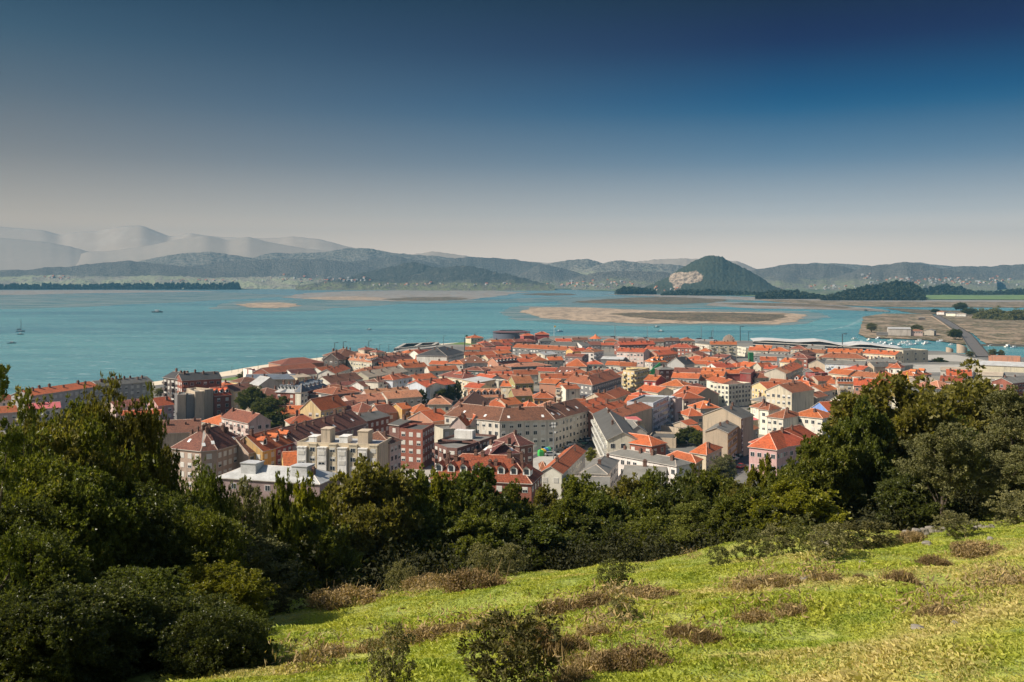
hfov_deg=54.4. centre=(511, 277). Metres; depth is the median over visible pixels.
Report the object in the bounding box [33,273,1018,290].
villages
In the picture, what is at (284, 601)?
shrub
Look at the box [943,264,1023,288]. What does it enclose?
hills
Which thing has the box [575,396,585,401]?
house
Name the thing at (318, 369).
house
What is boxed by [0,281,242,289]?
woods
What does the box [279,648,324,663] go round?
shrub
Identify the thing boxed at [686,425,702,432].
house
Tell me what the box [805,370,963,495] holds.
tree
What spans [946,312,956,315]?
house
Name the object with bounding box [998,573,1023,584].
shrub
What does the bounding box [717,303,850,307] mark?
marsh bank
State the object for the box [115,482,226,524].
tree
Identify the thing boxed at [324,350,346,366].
apartment building
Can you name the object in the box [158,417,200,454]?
house
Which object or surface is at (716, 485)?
tree
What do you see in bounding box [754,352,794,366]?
house
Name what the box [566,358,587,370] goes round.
house
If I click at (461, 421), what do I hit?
house
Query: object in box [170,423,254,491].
apartment building
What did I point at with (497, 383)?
apartment building
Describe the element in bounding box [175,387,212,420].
apartment building
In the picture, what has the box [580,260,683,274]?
hills
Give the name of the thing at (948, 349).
curled tower
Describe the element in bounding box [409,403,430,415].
house
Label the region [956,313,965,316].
house
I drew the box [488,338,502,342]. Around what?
house
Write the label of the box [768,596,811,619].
shrub
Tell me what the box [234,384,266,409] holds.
tree
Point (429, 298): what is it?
marsh bank
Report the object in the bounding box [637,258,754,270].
hills
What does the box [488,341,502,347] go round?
house
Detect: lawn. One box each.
[222,377,237,380]
[452,342,476,344]
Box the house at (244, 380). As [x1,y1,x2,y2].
[229,375,254,383]
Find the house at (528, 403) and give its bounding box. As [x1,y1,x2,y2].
[522,399,537,406]
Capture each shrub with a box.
[261,581,307,615]
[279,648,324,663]
[304,580,383,611]
[306,639,355,659]
[347,636,385,653]
[361,620,416,681]
[383,559,408,593]
[384,624,417,648]
[399,569,457,590]
[402,563,417,582]
[410,620,460,644]
[431,558,515,593]
[446,620,478,631]
[456,604,563,681]
[466,542,503,573]
[470,616,516,629]
[486,542,529,575]
[497,607,569,659]
[532,592,583,617]
[548,658,597,681]
[552,640,618,672]
[560,630,591,653]
[567,587,622,609]
[568,618,617,636]
[593,637,681,673]
[596,558,642,591]
[604,593,639,619]
[622,581,681,599]
[663,622,701,638]
[682,622,727,645]
[706,545,733,566]
[724,571,767,590]
[728,527,769,561]
[729,606,776,624]
[751,522,796,556]
[756,572,805,587]
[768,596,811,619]
[777,511,828,553]
[802,521,850,560]
[811,570,844,581]
[820,519,903,549]
[852,573,870,577]
[875,565,924,585]
[892,527,928,543]
[911,548,956,566]
[911,598,963,617]
[931,510,991,538]
[948,534,1006,558]
[981,489,1023,524]
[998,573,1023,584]
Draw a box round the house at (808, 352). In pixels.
[792,349,815,356]
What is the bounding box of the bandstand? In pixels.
[589,334,601,341]
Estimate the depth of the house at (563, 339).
981.10 m
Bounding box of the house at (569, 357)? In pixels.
[564,352,588,363]
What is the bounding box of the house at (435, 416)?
[407,407,445,424]
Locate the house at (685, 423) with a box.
[673,419,698,426]
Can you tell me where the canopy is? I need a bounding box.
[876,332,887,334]
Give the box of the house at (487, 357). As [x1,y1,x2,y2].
[481,354,502,360]
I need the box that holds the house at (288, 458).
[280,451,296,465]
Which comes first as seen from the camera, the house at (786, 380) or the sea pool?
the house at (786, 380)
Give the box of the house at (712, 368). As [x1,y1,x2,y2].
[702,365,725,370]
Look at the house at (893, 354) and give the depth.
781.11 m
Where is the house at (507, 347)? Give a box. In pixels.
[496,345,510,350]
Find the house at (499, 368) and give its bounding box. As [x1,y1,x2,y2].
[484,365,511,370]
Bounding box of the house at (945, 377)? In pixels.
[939,373,964,383]
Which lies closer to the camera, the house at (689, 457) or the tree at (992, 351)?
the house at (689, 457)
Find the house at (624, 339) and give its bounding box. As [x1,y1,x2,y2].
[618,337,632,340]
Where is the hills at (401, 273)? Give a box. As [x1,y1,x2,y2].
[350,262,437,284]
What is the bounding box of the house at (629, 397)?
[624,394,641,402]
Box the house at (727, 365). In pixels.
[705,362,735,368]
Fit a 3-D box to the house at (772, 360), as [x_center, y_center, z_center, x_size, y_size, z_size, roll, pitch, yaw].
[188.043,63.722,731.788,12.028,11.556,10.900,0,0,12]
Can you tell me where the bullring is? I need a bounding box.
[493,330,529,338]
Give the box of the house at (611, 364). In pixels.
[605,359,625,370]
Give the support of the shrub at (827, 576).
on the hillside ground at (142, 676)
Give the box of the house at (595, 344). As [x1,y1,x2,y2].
[583,340,600,348]
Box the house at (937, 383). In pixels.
[930,378,949,390]
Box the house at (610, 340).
[603,337,617,341]
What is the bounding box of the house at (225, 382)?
[222,379,232,385]
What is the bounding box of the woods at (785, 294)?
[755,288,825,298]
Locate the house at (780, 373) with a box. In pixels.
[763,366,790,380]
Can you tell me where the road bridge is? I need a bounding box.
[932,315,988,355]
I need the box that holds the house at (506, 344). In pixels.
[502,341,512,351]
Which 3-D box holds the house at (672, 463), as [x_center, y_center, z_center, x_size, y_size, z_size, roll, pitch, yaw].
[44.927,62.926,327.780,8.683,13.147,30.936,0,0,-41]
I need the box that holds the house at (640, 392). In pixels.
[629,388,651,394]
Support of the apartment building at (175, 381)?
on the town ground at (742, 477)
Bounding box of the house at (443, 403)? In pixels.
[427,394,452,412]
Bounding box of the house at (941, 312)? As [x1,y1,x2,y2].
[937,311,945,314]
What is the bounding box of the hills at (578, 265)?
[546,259,602,272]
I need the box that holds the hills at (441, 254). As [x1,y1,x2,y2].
[413,251,466,257]
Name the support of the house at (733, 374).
on the town ground at (742, 477)
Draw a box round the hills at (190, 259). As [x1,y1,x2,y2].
[138,252,254,266]
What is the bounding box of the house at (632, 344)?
[614,339,654,354]
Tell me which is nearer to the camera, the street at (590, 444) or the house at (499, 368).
the street at (590, 444)
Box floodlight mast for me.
[551,422,555,458]
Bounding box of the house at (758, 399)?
[750,392,765,403]
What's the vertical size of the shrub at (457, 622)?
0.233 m
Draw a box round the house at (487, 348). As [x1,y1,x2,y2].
[480,347,495,350]
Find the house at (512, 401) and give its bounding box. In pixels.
[496,394,522,406]
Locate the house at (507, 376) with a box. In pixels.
[492,371,520,379]
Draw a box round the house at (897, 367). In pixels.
[888,361,904,373]
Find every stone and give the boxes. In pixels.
[910,624,924,629]
[920,528,929,534]
[921,540,932,545]
[925,526,934,532]
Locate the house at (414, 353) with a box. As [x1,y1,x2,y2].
[409,348,430,358]
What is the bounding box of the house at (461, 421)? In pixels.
[434,412,477,442]
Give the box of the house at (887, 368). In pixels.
[885,361,895,372]
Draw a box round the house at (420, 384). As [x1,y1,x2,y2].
[405,375,455,405]
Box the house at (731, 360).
[723,355,737,363]
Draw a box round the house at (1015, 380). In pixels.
[991,375,1023,399]
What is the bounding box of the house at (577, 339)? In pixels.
[571,337,587,341]
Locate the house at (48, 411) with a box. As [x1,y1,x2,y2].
[28,400,60,423]
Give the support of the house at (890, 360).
on the town ground at (742, 477)
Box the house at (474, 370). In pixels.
[463,366,490,374]
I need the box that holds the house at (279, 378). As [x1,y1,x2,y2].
[246,372,294,383]
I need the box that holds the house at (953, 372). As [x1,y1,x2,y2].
[945,368,971,377]
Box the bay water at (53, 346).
[0,289,1023,394]
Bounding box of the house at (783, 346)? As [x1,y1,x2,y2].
[772,345,790,349]
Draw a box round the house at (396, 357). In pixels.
[378,353,413,361]
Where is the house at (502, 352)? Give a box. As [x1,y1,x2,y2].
[493,349,511,355]
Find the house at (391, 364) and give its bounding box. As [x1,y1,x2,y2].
[377,359,400,367]
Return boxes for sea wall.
[393,346,437,351]
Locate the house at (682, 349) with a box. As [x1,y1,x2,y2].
[667,342,698,356]
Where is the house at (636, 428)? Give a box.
[630,421,647,434]
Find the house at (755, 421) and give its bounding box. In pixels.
[753,417,758,426]
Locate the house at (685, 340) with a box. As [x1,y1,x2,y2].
[679,337,694,345]
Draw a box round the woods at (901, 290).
[820,280,927,300]
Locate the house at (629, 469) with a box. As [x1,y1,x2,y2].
[622,459,668,487]
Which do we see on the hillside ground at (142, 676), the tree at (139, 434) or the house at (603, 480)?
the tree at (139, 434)
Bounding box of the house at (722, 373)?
[700,368,726,376]
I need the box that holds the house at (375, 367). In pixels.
[354,363,383,370]
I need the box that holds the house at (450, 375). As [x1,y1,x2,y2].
[438,369,476,393]
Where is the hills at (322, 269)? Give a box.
[186,259,378,279]
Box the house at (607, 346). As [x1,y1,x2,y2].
[600,342,615,351]
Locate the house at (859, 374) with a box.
[850,369,885,388]
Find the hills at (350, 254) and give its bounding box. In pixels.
[254,248,453,261]
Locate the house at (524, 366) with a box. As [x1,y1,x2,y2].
[505,362,551,370]
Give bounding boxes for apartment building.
[11,375,152,421]
[162,368,221,410]
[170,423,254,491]
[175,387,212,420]
[209,386,231,416]
[216,460,339,516]
[219,407,270,435]
[240,426,293,465]
[275,376,327,404]
[279,408,367,450]
[297,426,391,493]
[299,394,347,418]
[309,385,358,398]
[322,347,356,365]
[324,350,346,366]
[347,352,380,371]
[358,408,390,433]
[364,376,384,388]
[373,431,402,472]
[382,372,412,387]
[388,414,433,468]
[416,346,463,365]
[429,449,543,505]
[432,429,496,472]
[444,391,589,451]
[453,369,470,374]
[494,379,505,389]
[507,374,533,401]
[555,380,570,402]
[560,382,580,401]
[564,370,621,394]
[565,347,585,353]
[580,397,608,406]
[581,348,603,361]
[587,399,626,440]
[591,407,637,456]
[611,400,652,435]
[616,346,649,366]
[622,367,650,392]
[624,416,641,421]
[627,395,674,431]
[628,433,667,455]
[644,373,665,385]
[671,397,681,422]
[700,346,712,356]
[702,402,754,455]
[704,420,737,457]
[706,374,740,388]
[709,340,736,357]
[710,381,750,406]
[757,402,781,434]
[765,380,814,411]
[825,358,866,371]
[835,376,853,394]
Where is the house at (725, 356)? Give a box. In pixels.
[711,353,735,359]
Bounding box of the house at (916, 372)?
[896,368,931,377]
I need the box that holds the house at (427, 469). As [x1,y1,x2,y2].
[405,466,431,486]
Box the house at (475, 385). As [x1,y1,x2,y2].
[464,381,490,396]
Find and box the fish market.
[750,338,900,353]
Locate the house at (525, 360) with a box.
[517,356,532,362]
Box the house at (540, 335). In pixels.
[535,331,549,342]
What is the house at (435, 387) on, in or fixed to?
on the town ground at (742, 477)
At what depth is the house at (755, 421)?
442.93 m
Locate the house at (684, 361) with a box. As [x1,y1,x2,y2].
[667,356,694,367]
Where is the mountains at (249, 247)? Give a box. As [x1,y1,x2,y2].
[76,236,327,265]
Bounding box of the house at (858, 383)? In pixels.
[853,376,891,395]
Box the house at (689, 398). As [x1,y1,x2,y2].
[671,390,704,409]
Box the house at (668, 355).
[650,348,678,362]
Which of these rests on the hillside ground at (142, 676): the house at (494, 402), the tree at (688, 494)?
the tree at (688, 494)
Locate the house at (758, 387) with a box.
[751,381,781,398]
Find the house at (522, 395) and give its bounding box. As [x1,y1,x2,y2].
[508,386,532,402]
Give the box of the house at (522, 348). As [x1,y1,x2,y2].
[512,342,577,361]
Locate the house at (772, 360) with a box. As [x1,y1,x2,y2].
[759,356,776,364]
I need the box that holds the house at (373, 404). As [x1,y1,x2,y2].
[370,400,385,406]
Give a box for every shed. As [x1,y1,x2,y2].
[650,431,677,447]
[661,423,700,431]
[887,327,910,335]
[901,363,912,370]
[924,329,936,335]
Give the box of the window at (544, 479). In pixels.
[542,477,547,482]
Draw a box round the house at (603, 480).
[566,476,610,488]
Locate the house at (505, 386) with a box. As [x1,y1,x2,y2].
[500,380,511,397]
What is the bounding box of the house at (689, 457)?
[666,450,703,476]
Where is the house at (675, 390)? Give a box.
[672,381,710,393]
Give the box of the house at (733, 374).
[721,368,739,380]
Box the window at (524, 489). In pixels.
[522,487,527,492]
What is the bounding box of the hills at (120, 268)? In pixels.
[0,260,236,278]
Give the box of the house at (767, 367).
[763,364,778,371]
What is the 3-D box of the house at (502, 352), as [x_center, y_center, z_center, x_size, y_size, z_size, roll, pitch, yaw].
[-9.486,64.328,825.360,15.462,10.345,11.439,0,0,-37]
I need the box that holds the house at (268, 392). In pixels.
[246,386,276,410]
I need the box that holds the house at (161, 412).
[121,408,162,419]
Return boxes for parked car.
[544,451,556,455]
[554,448,564,452]
[736,463,744,468]
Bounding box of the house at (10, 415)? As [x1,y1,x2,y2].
[0,405,17,428]
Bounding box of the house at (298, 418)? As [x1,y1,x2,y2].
[284,410,312,425]
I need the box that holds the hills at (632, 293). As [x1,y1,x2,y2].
[614,286,651,294]
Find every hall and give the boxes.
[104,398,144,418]
[243,362,316,376]
[268,357,323,366]
[601,356,625,366]
[679,350,709,356]
[886,348,927,362]
[940,367,970,375]
[976,371,1003,379]
[988,355,1020,361]
[1003,372,1023,376]
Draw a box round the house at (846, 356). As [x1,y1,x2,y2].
[817,351,868,360]
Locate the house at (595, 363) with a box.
[587,359,603,370]
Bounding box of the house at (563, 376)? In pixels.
[540,372,570,380]
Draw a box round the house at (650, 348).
[645,345,676,351]
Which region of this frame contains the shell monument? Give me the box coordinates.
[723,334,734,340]
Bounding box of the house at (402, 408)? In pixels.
[392,402,411,418]
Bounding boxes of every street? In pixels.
[533,441,595,457]
[711,437,759,477]
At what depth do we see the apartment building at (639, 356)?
778.40 m
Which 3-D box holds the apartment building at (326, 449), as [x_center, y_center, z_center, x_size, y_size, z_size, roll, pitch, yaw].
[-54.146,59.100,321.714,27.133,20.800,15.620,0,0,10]
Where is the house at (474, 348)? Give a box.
[465,345,479,351]
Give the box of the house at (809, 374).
[806,371,827,376]
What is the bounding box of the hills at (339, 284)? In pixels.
[295,277,409,289]
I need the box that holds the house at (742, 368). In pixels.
[738,365,748,371]
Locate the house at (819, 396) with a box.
[814,391,828,404]
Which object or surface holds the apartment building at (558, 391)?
on the town ground at (742, 477)
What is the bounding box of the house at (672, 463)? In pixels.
[606,445,692,481]
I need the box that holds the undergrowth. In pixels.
[116,469,1004,600]
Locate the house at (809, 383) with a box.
[803,381,817,386]
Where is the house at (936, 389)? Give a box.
[917,379,941,392]
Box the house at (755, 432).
[753,425,759,439]
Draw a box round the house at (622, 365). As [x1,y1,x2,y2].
[619,361,636,370]
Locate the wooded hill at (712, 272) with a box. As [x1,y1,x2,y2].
[642,255,780,293]
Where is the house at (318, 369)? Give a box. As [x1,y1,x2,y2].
[314,364,332,378]
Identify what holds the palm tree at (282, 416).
on the town ground at (742, 477)
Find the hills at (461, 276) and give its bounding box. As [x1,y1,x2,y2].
[410,265,554,290]
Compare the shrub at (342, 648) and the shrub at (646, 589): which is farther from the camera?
the shrub at (646, 589)
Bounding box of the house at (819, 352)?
[803,348,827,359]
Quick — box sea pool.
[394,342,438,350]
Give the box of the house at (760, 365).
[753,361,771,370]
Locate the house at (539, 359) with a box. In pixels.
[531,355,548,363]
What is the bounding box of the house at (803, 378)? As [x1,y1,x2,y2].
[794,375,813,382]
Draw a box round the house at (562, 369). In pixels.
[554,364,581,372]
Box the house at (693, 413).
[677,404,702,428]
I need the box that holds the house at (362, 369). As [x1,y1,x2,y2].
[352,367,373,372]
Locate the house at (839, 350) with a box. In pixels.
[827,347,862,354]
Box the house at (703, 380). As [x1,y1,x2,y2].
[699,372,714,386]
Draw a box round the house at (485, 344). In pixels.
[479,342,493,346]
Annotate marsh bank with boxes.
[383,297,468,300]
[523,293,576,295]
[576,297,724,303]
[613,312,786,321]
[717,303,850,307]
[755,299,1023,306]
[888,308,1009,315]
[940,315,1023,344]
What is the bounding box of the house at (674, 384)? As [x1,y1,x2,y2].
[658,379,690,389]
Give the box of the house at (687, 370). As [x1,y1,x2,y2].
[673,367,702,372]
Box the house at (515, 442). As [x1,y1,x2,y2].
[478,429,534,465]
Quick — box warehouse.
[973,360,1023,377]
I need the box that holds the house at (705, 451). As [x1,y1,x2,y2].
[689,442,722,471]
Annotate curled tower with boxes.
[946,347,952,351]
[957,344,967,352]
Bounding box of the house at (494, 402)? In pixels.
[488,394,504,406]
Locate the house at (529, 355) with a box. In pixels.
[518,352,536,357]
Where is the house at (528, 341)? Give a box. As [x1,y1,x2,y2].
[524,338,536,343]
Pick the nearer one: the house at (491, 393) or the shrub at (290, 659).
the shrub at (290, 659)
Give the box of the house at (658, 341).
[648,338,664,345]
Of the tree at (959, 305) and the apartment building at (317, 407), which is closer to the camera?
the apartment building at (317, 407)
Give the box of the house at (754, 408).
[749,399,778,423]
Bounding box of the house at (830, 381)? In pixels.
[826,377,835,386]
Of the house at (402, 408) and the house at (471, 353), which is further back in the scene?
the house at (471, 353)
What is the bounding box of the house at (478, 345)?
[467,343,483,346]
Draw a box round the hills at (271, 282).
[0,275,332,288]
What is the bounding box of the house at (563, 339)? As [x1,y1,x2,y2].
[555,337,571,341]
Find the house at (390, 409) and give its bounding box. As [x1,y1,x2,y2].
[368,401,397,422]
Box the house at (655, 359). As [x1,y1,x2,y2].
[644,354,666,370]
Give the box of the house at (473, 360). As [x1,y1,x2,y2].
[460,354,486,367]
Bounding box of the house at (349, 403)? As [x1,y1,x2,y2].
[344,400,357,409]
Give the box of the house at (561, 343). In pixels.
[549,340,576,346]
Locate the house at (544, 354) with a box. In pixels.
[536,351,556,358]
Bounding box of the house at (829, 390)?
[811,383,836,400]
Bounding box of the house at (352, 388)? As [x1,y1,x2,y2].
[344,386,361,393]
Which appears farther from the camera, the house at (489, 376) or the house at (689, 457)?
the house at (489, 376)
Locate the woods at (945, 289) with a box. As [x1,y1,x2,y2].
[922,283,1023,294]
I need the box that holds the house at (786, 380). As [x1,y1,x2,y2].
[769,377,796,383]
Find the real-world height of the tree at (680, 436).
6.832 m
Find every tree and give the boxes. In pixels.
[0,363,28,591]
[0,385,129,490]
[0,422,57,483]
[0,428,104,541]
[0,487,69,543]
[0,516,95,607]
[0,584,114,681]
[5,461,160,582]
[12,389,39,480]
[22,572,163,681]
[23,392,159,502]
[47,370,175,498]
[89,481,199,582]
[91,565,203,668]
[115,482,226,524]
[124,585,243,675]
[126,380,169,480]
[130,477,205,525]
[142,394,183,494]
[144,503,258,600]
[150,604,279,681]
[153,387,162,396]
[168,552,280,624]
[176,455,241,523]
[221,604,277,665]
[224,474,274,544]
[233,522,301,598]
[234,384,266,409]
[237,606,284,635]
[240,544,308,599]
[250,394,287,419]
[260,467,303,594]
[265,411,282,427]
[276,395,289,404]
[277,411,289,426]
[291,469,340,577]
[296,507,368,593]
[319,452,424,567]
[331,504,404,586]
[397,500,469,573]
[400,463,437,512]
[417,465,455,505]
[419,389,428,404]
[432,509,506,574]
[433,388,451,398]
[437,462,530,517]
[437,487,482,540]
[447,385,455,399]
[453,380,462,399]
[470,491,517,536]
[499,514,577,573]
[502,478,534,519]
[517,483,572,519]
[531,490,598,561]
[550,510,626,568]
[559,470,611,505]
[582,489,630,556]
[585,447,596,461]
[597,471,647,508]
[615,506,693,559]
[618,489,659,522]
[624,465,664,499]
[647,462,700,517]
[654,501,731,554]
[669,482,713,532]
[674,432,688,444]
[678,426,696,444]
[688,430,702,446]
[691,465,743,529]
[698,485,783,544]
[701,479,754,518]
[706,454,737,479]
[743,474,852,533]
[744,453,776,491]
[762,456,818,521]
[789,421,866,525]
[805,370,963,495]
[835,394,898,519]
[865,323,877,331]
[871,466,959,530]
[891,420,986,524]
[907,414,993,516]
[909,357,1023,445]
[910,324,923,329]
[931,357,948,361]
[947,328,962,338]
[951,302,967,309]
[961,307,978,313]
[962,445,1023,520]
[965,351,975,356]
[966,384,1023,491]
[972,306,1008,319]
[987,348,997,354]
[994,307,1023,319]
[997,350,1005,354]
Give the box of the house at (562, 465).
[538,444,585,503]
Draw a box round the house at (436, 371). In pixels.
[424,364,458,378]
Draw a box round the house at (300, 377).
[289,371,310,382]
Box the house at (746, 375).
[739,369,755,388]
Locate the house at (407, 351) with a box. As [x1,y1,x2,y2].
[402,347,418,354]
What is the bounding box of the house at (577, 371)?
[566,369,586,374]
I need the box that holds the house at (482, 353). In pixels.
[477,350,495,357]
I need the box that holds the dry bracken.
[263,545,1023,680]
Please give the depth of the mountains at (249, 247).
8406.77 m
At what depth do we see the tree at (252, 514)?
40.64 m
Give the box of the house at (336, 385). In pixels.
[327,382,344,387]
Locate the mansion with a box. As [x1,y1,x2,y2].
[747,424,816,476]
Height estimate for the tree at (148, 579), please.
1.990 m
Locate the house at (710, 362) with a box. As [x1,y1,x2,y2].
[707,360,722,364]
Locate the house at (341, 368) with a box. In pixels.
[317,363,350,377]
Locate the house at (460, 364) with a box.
[446,359,465,370]
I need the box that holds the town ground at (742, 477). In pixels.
[0,336,1023,514]
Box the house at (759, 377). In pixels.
[753,372,768,383]
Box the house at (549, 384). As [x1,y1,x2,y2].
[539,377,563,396]
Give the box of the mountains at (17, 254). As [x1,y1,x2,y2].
[0,238,88,269]
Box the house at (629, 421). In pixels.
[622,418,645,428]
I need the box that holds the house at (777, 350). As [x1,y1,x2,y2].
[769,346,790,353]
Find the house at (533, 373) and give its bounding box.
[512,368,538,384]
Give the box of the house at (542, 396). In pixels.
[532,389,554,404]
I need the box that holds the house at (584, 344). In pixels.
[577,341,590,349]
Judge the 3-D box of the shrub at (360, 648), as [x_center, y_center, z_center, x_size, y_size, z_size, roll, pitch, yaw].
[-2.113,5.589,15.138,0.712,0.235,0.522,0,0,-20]
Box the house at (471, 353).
[464,350,480,357]
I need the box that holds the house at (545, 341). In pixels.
[538,337,553,344]
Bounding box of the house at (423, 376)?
[408,372,436,380]
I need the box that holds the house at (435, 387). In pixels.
[407,379,445,399]
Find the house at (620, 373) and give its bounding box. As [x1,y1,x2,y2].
[617,367,625,383]
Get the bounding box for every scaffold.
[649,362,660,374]
[748,352,753,361]
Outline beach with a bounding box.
[154,352,389,384]
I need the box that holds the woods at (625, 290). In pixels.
[615,286,656,294]
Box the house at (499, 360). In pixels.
[486,354,519,366]
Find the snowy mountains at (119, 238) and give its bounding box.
[0,225,550,263]
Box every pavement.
[533,452,561,470]
[913,365,972,371]
[928,355,981,361]
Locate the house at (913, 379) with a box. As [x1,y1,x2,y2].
[909,375,935,383]
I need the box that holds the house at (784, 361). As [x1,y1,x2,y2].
[779,357,801,366]
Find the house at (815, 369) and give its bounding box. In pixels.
[802,367,824,375]
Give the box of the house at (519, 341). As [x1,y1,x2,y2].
[512,337,525,344]
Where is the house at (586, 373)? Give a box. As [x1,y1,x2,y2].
[580,371,593,374]
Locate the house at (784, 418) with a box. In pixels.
[765,407,798,433]
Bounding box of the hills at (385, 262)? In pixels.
[350,257,446,268]
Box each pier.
[600,337,645,338]
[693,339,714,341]
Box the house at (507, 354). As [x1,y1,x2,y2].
[505,353,521,357]
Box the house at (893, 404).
[892,387,918,407]
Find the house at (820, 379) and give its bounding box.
[810,373,831,384]
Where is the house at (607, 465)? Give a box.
[579,453,619,487]
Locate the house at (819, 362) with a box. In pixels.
[808,357,825,370]
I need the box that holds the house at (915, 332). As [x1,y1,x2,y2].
[911,329,922,335]
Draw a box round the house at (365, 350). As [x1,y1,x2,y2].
[354,346,384,355]
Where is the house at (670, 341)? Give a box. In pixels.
[664,336,679,346]
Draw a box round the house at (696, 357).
[688,354,703,359]
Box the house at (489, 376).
[476,371,503,378]
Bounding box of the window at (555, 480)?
[553,478,558,482]
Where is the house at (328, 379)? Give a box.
[318,372,362,384]
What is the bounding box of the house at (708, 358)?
[701,355,724,361]
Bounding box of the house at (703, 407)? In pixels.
[687,398,720,413]
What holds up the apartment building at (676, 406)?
on the town ground at (742, 477)
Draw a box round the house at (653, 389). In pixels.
[636,383,672,395]
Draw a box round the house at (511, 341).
[501,339,513,345]
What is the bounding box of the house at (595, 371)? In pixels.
[589,369,600,373]
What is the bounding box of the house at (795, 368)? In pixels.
[781,360,803,379]
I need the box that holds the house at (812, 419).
[798,408,832,437]
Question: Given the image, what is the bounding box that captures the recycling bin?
[537,449,543,455]
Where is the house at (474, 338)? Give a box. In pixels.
[465,334,483,343]
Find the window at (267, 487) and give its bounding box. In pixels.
[265,485,269,490]
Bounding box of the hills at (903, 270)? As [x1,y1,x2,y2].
[830,262,996,289]
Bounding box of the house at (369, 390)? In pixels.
[360,385,409,393]
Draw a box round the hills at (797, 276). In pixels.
[751,264,854,288]
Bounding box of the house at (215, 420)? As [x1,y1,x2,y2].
[201,413,223,426]
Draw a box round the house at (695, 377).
[671,370,701,383]
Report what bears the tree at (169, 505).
on the hillside ground at (142, 676)
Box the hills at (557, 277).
[517,264,583,287]
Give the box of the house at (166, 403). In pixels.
[146,396,174,419]
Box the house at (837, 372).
[828,367,854,376]
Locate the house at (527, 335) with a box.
[520,332,534,340]
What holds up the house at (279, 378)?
on the town ground at (742, 477)
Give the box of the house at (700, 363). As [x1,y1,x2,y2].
[691,358,707,367]
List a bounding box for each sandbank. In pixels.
[236,302,301,307]
[302,296,387,299]
[520,307,806,323]
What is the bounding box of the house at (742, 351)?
[737,346,752,356]
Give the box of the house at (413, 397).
[341,389,422,406]
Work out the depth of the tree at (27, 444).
20.94 m
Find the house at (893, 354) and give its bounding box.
[863,348,903,362]
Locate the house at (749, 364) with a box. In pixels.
[740,359,755,368]
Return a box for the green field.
[926,295,1023,299]
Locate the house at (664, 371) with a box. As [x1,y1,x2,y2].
[654,364,673,381]
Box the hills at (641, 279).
[571,271,670,289]
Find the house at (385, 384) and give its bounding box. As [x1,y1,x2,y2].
[379,376,388,387]
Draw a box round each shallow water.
[0,292,291,308]
[210,296,569,310]
[500,305,829,325]
[558,295,753,307]
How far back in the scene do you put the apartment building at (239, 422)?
408.45 m
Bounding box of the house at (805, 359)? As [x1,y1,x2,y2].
[789,354,816,369]
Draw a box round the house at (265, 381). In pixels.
[249,375,279,389]
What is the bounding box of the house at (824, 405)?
[810,400,837,411]
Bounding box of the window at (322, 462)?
[318,460,324,464]
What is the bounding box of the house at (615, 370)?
[593,366,620,372]
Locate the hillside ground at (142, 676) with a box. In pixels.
[96,514,1023,681]
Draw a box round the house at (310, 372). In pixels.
[286,368,316,378]
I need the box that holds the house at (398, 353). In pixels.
[385,351,403,355]
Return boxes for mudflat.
[0,290,221,294]
[281,290,527,300]
[607,294,1023,305]
[707,302,887,311]
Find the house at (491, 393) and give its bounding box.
[466,388,501,400]
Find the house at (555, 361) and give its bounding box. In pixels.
[545,355,563,367]
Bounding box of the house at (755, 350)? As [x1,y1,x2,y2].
[748,346,769,354]
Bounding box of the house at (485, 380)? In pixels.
[462,376,495,396]
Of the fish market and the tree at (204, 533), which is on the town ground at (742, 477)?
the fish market
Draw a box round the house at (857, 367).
[848,364,872,371]
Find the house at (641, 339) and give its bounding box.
[635,337,648,340]
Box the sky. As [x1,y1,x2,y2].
[0,0,1023,268]
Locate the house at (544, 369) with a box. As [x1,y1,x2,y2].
[536,365,557,381]
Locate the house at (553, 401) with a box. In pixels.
[538,397,556,405]
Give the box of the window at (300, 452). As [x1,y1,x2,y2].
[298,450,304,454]
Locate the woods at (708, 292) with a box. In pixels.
[660,288,765,295]
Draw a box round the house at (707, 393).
[673,385,718,405]
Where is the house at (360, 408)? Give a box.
[350,399,371,414]
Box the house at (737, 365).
[732,361,740,368]
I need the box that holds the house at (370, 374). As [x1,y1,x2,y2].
[356,366,408,379]
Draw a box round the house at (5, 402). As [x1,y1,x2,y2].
[0,394,10,405]
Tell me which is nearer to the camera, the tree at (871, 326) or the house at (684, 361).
the house at (684, 361)
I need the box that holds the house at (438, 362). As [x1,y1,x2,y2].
[428,359,448,365]
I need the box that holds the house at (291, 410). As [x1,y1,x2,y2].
[274,405,302,426]
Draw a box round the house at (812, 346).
[807,344,825,348]
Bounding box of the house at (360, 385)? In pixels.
[349,380,368,390]
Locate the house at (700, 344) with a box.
[695,339,709,349]
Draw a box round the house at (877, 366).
[866,361,888,372]
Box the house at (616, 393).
[585,385,630,401]
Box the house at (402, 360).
[397,358,417,362]
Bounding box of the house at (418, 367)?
[397,361,426,374]
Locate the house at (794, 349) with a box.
[789,345,806,353]
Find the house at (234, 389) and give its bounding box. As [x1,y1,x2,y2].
[224,382,252,408]
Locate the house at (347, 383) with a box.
[327,378,355,386]
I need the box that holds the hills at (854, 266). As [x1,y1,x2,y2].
[809,262,959,269]
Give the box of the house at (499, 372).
[487,369,512,374]
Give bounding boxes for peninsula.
[858,314,964,343]
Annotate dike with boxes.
[776,305,866,310]
[981,344,1023,346]
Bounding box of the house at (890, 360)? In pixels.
[866,356,901,363]
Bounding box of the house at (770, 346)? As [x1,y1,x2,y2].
[755,345,772,349]
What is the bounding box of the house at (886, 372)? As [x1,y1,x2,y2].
[875,369,893,377]
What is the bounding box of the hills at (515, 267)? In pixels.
[430,256,570,275]

